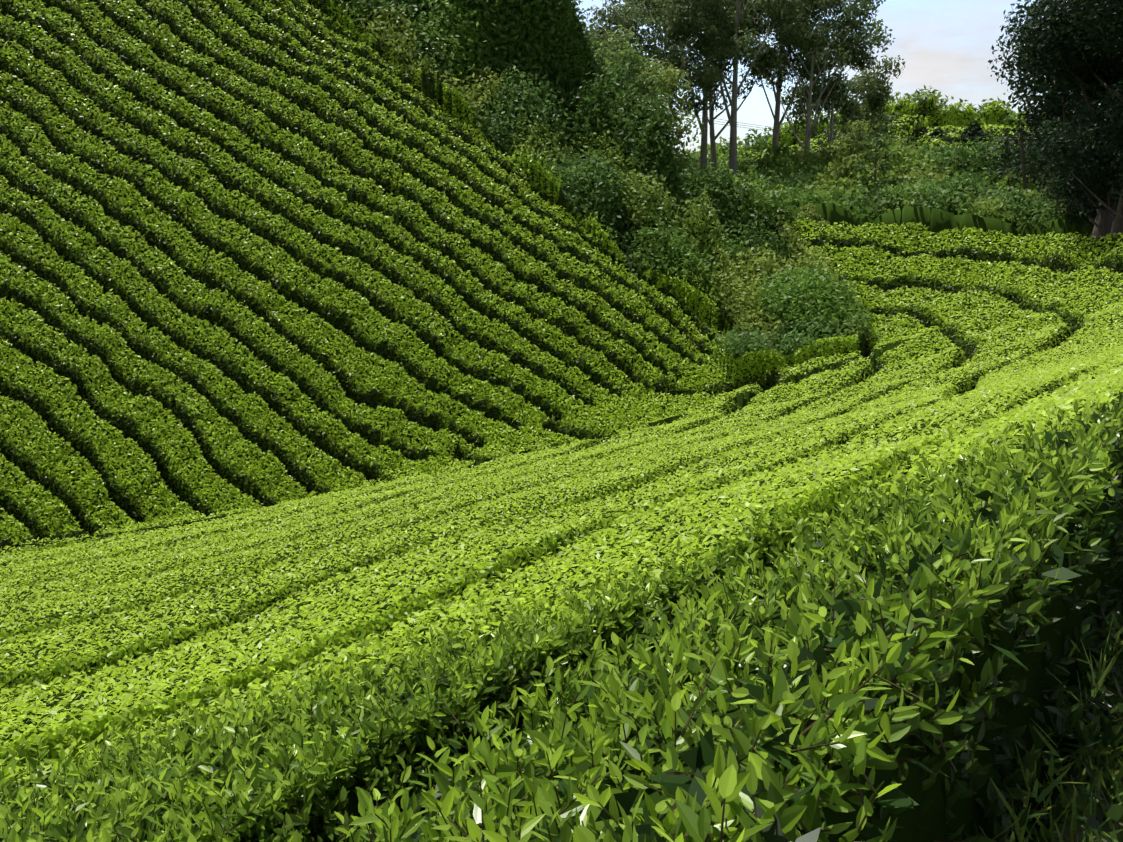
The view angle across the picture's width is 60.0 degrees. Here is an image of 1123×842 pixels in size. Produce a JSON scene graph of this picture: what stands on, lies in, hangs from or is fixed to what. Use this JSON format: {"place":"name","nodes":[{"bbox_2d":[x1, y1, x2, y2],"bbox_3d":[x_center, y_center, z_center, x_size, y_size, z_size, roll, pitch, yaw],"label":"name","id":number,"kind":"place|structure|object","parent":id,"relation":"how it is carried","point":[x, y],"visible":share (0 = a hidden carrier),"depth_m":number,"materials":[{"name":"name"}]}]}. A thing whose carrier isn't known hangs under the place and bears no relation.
{"place":"outdoors","nodes":[
{"label":"outdoors","id":0,"kind":"place"},
{"bbox_2d":[571,0,1113,156],"label":"sky","id":1,"kind":"structure","parent":0,"point":[945,46],"materials":[{"name":"white"}]},
{"bbox_2d":[873,373,1122,841],"bbox_3d":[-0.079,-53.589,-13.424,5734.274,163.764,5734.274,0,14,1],"label":"terrain","id":2,"kind":"structure","parent":0,"point":[1105,827],"depth_m":3.03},
{"bbox_2d":[0,0,1122,841],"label":"tea bushes","id":3,"kind":"object","parent":2,"relation":"on","point":[80,736],"visible":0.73,"depth_m":33.21,"materials":[{"name":"green plant"}]},
{"bbox_2d":[0,391,1122,841],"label":"tea bush shoots","id":4,"kind":"object","parent":2,"relation":"on","point":[842,727],"visible":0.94,"depth_m":3.45,"materials":[{"name":"green plant"}]},
{"bbox_2d":[0,0,1122,841],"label":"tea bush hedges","id":5,"kind":"object","parent":2,"relation":"on","point":[966,812],"visible":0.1,"depth_m":35.27,"materials":[{"name":"green plant"}]},
{"bbox_2d":[579,19,664,99],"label":"eucalyptus tree","id":6,"kind":"object","parent":2,"relation":"on","point":[651,48],"depth_m":82.88,"materials":[{"name":"green plant"}]},
{"bbox_2d":[594,25,668,124],"bbox_3d":[3.241,-17.752,59.105,6.653,12.098,6.208,0,14,1],"label":"tall tree","id":7,"kind":"object","parent":2,"relation":"on","point":[609,50],"visible":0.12,"depth_m":58.01,"materials":[{"name":"green plant"}]},
{"bbox_2d":[604,43,665,105],"bbox_3d":[3.119,-17.014,57.328,5.689,9.948,4.311,4,15,15],"label":"tall tree","id":8,"kind":"object","parent":2,"relation":"on","point":[623,57],"visible":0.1,"depth_m":56.16,"materials":[{"name":"green plant"}]},
{"bbox_2d":[589,4,724,121],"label":"eucalyptus tree","id":9,"kind":"object","parent":2,"relation":"on","point":[704,78],"visible":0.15,"depth_m":70.64,"materials":[{"name":"green plant"}]},
{"bbox_2d":[627,55,704,175],"bbox_3d":[5.407,-17.702,66.386,8.804,13.850,6.619,0,14,1],"label":"tall tree","id":10,"kind":"object","parent":2,"relation":"on","point":[671,88],"visible":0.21,"depth_m":64.53,"materials":[{"name":"green plant"}]},
{"bbox_2d":[584,0,772,131],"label":"eucalyptus tree","id":11,"kind":"object","parent":2,"relation":"on","point":[678,28],"visible":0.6,"depth_m":75.02,"materials":[{"name":"green plant"}]},
{"bbox_2d":[619,0,776,172],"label":"eucalyptus tree","id":12,"kind":"object","parent":2,"relation":"on","point":[703,155],"visible":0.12,"depth_m":85.74,"materials":[{"name":"green plant"}]},
{"bbox_2d":[634,0,781,179],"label":"eucalyptus tree","id":13,"kind":"object","parent":2,"relation":"on","point":[733,116],"visible":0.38,"depth_m":79.26,"materials":[{"name":"green plant"}]},
{"bbox_2d":[645,0,791,170],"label":"eucalyptus tree","id":14,"kind":"object","parent":2,"relation":"on","point":[713,137],"visible":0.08,"depth_m":93.29,"materials":[{"name":"green plant"}]},
{"bbox_2d":[331,0,1122,841],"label":"wild vegetation leaves","id":15,"kind":"object","parent":2,"relation":"on","point":[925,180],"visible":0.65,"depth_m":45.95,"materials":[{"name":"green plant"}]},
{"bbox_2d":[723,328,779,348],"bbox_3d":[8.055,-2.564,39.636,3.801,2.421,3.116,-19,27,-30],"label":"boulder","id":16,"kind":"object","parent":2,"relation":"on","point":[772,347],"depth_m":38.72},
{"bbox_2d":[683,0,851,157],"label":"eucalyptus tree","id":17,"kind":"object","parent":2,"relation":"on","point":[756,24],"visible":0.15,"depth_m":86.25,"materials":[{"name":"green plant"}]},
{"bbox_2d":[797,203,829,224],"bbox_3d":[13.013,-10.426,51.224,1.942,2.136,1.912,0,14,1],"label":"shrub","id":18,"kind":"object","parent":2,"relation":"on","point":[808,212],"visible":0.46,"depth_m":51.08,"materials":[{"name":"green plant"}]},
{"bbox_2d":[746,0,885,155],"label":"eucalyptus tree","id":19,"kind":"object","parent":2,"relation":"on","point":[792,28],"visible":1,"depth_m":79.35,"materials":[{"name":"green plant"}]},
{"bbox_2d":[780,11,904,155],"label":"eucalyptus tree","id":20,"kind":"object","parent":2,"relation":"on","point":[870,81],"visible":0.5,"depth_m":89.80,"materials":[{"name":"green plant"}]},
{"bbox_2d":[819,118,887,185],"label":"shrub","id":21,"kind":"object","parent":2,"relation":"on","point":[853,134],"visible":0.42,"depth_m":66.28,"materials":[{"name":"green plant"}]},
{"bbox_2d":[838,124,874,162],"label":"tall tree","id":22,"kind":"object","parent":2,"relation":"on","point":[843,130],"visible":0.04,"depth_m":78.14,"materials":[{"name":"green plant"}]},
{"bbox_2d":[821,74,899,141],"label":"eucalyptus tree","id":23,"kind":"object","parent":2,"relation":"on","point":[875,99],"visible":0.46,"depth_m":93.74,"materials":[{"name":"green plant"}]},
{"bbox_2d":[660,107,1073,192],"bbox_3d":[17.921,-14.499,55.652,46.549,12.735,9.038,9,17,32],"label":"utility pole","id":24,"kind":"object","parent":2,"relation":"on","point":[1022,158],"visible":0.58,"depth_m":55.37,"materials":[{"name":"grey wood"}]},
{"bbox_2d":[844,134,905,195],"bbox_3d":[20.485,-13.776,63.337,4.803,9.482,4.678,0,14,1],"label":"shrub","id":25,"kind":"object","parent":2,"relation":"on","point":[882,167],"visible":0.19,"depth_m":62.47,"materials":[{"name":"green plant"}]},
{"bbox_2d":[917,127,929,134],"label":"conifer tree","id":26,"kind":"object","parent":2,"relation":"on","point":[923,130],"visible":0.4,"depth_m":144.06,"materials":[{"name":"green plant"}]},
{"bbox_2d":[930,128,944,136],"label":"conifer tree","id":27,"kind":"object","parent":2,"relation":"on","point":[936,132],"visible":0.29,"depth_m":141.75,"materials":[{"name":"green plant"}]},
{"bbox_2d":[957,120,988,146],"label":"bush","id":28,"kind":"object","parent":2,"relation":"on","point":[975,130],"visible":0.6,"depth_m":137.87,"materials":[{"name":"green plant"}]},
{"bbox_2d":[981,75,1108,195],"bbox_3d":[31.384,-15.264,60.821,9.378,13.791,10.048,0,14,1],"label":"broad tree","id":29,"kind":"object","parent":2,"relation":"on","point":[1011,157],"visible":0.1,"depth_m":60.13,"materials":[{"name":"green plant"}]},
{"bbox_2d":[988,25,1112,195],"bbox_3d":[28.056,-15.727,52.303,9.973,16.095,11.811,0,14,1],"label":"broad tree","id":30,"kind":"object","parent":2,"relation":"on","point":[1056,109],"visible":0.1,"depth_m":52.55,"materials":[{"name":"green plant"}]},
{"bbox_2d":[996,0,1122,238],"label":"broad tree","id":31,"kind":"object","parent":2,"relation":"on","point":[1059,75],"visible":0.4,"depth_m":41.33,"materials":[{"name":"green plant"}]},
{"bbox_2d":[1016,0,1122,235],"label":"broad tree","id":32,"kind":"object","parent":2,"relation":"on","point":[1106,19],"visible":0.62,"depth_m":39.01,"materials":[{"name":"green plant"}]},
{"bbox_2d":[1025,121,1122,236],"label":"tree","id":33,"kind":"object","parent":2,"relation":"on","point":[1093,183],"visible":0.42,"depth_m":42.77,"materials":[{"name":"green plant"}]},
{"bbox_2d":[1026,81,1122,218],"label":"tree","id":34,"kind":"object","parent":2,"relation":"on","point":[1117,128],"visible":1,"depth_m":37.73,"materials":[{"name":"green plant"}]},
{"bbox_2d":[1036,159,1117,225],"bbox_3d":[25.776,-10.663,48.245,3.614,4.701,4.718,-11,18,-37],"label":"shrub","id":35,"kind":"object","parent":2,"relation":"on","point":[1069,209],"visible":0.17,"depth_m":47.83,"materials":[{"name":"green plant"}]}
]}

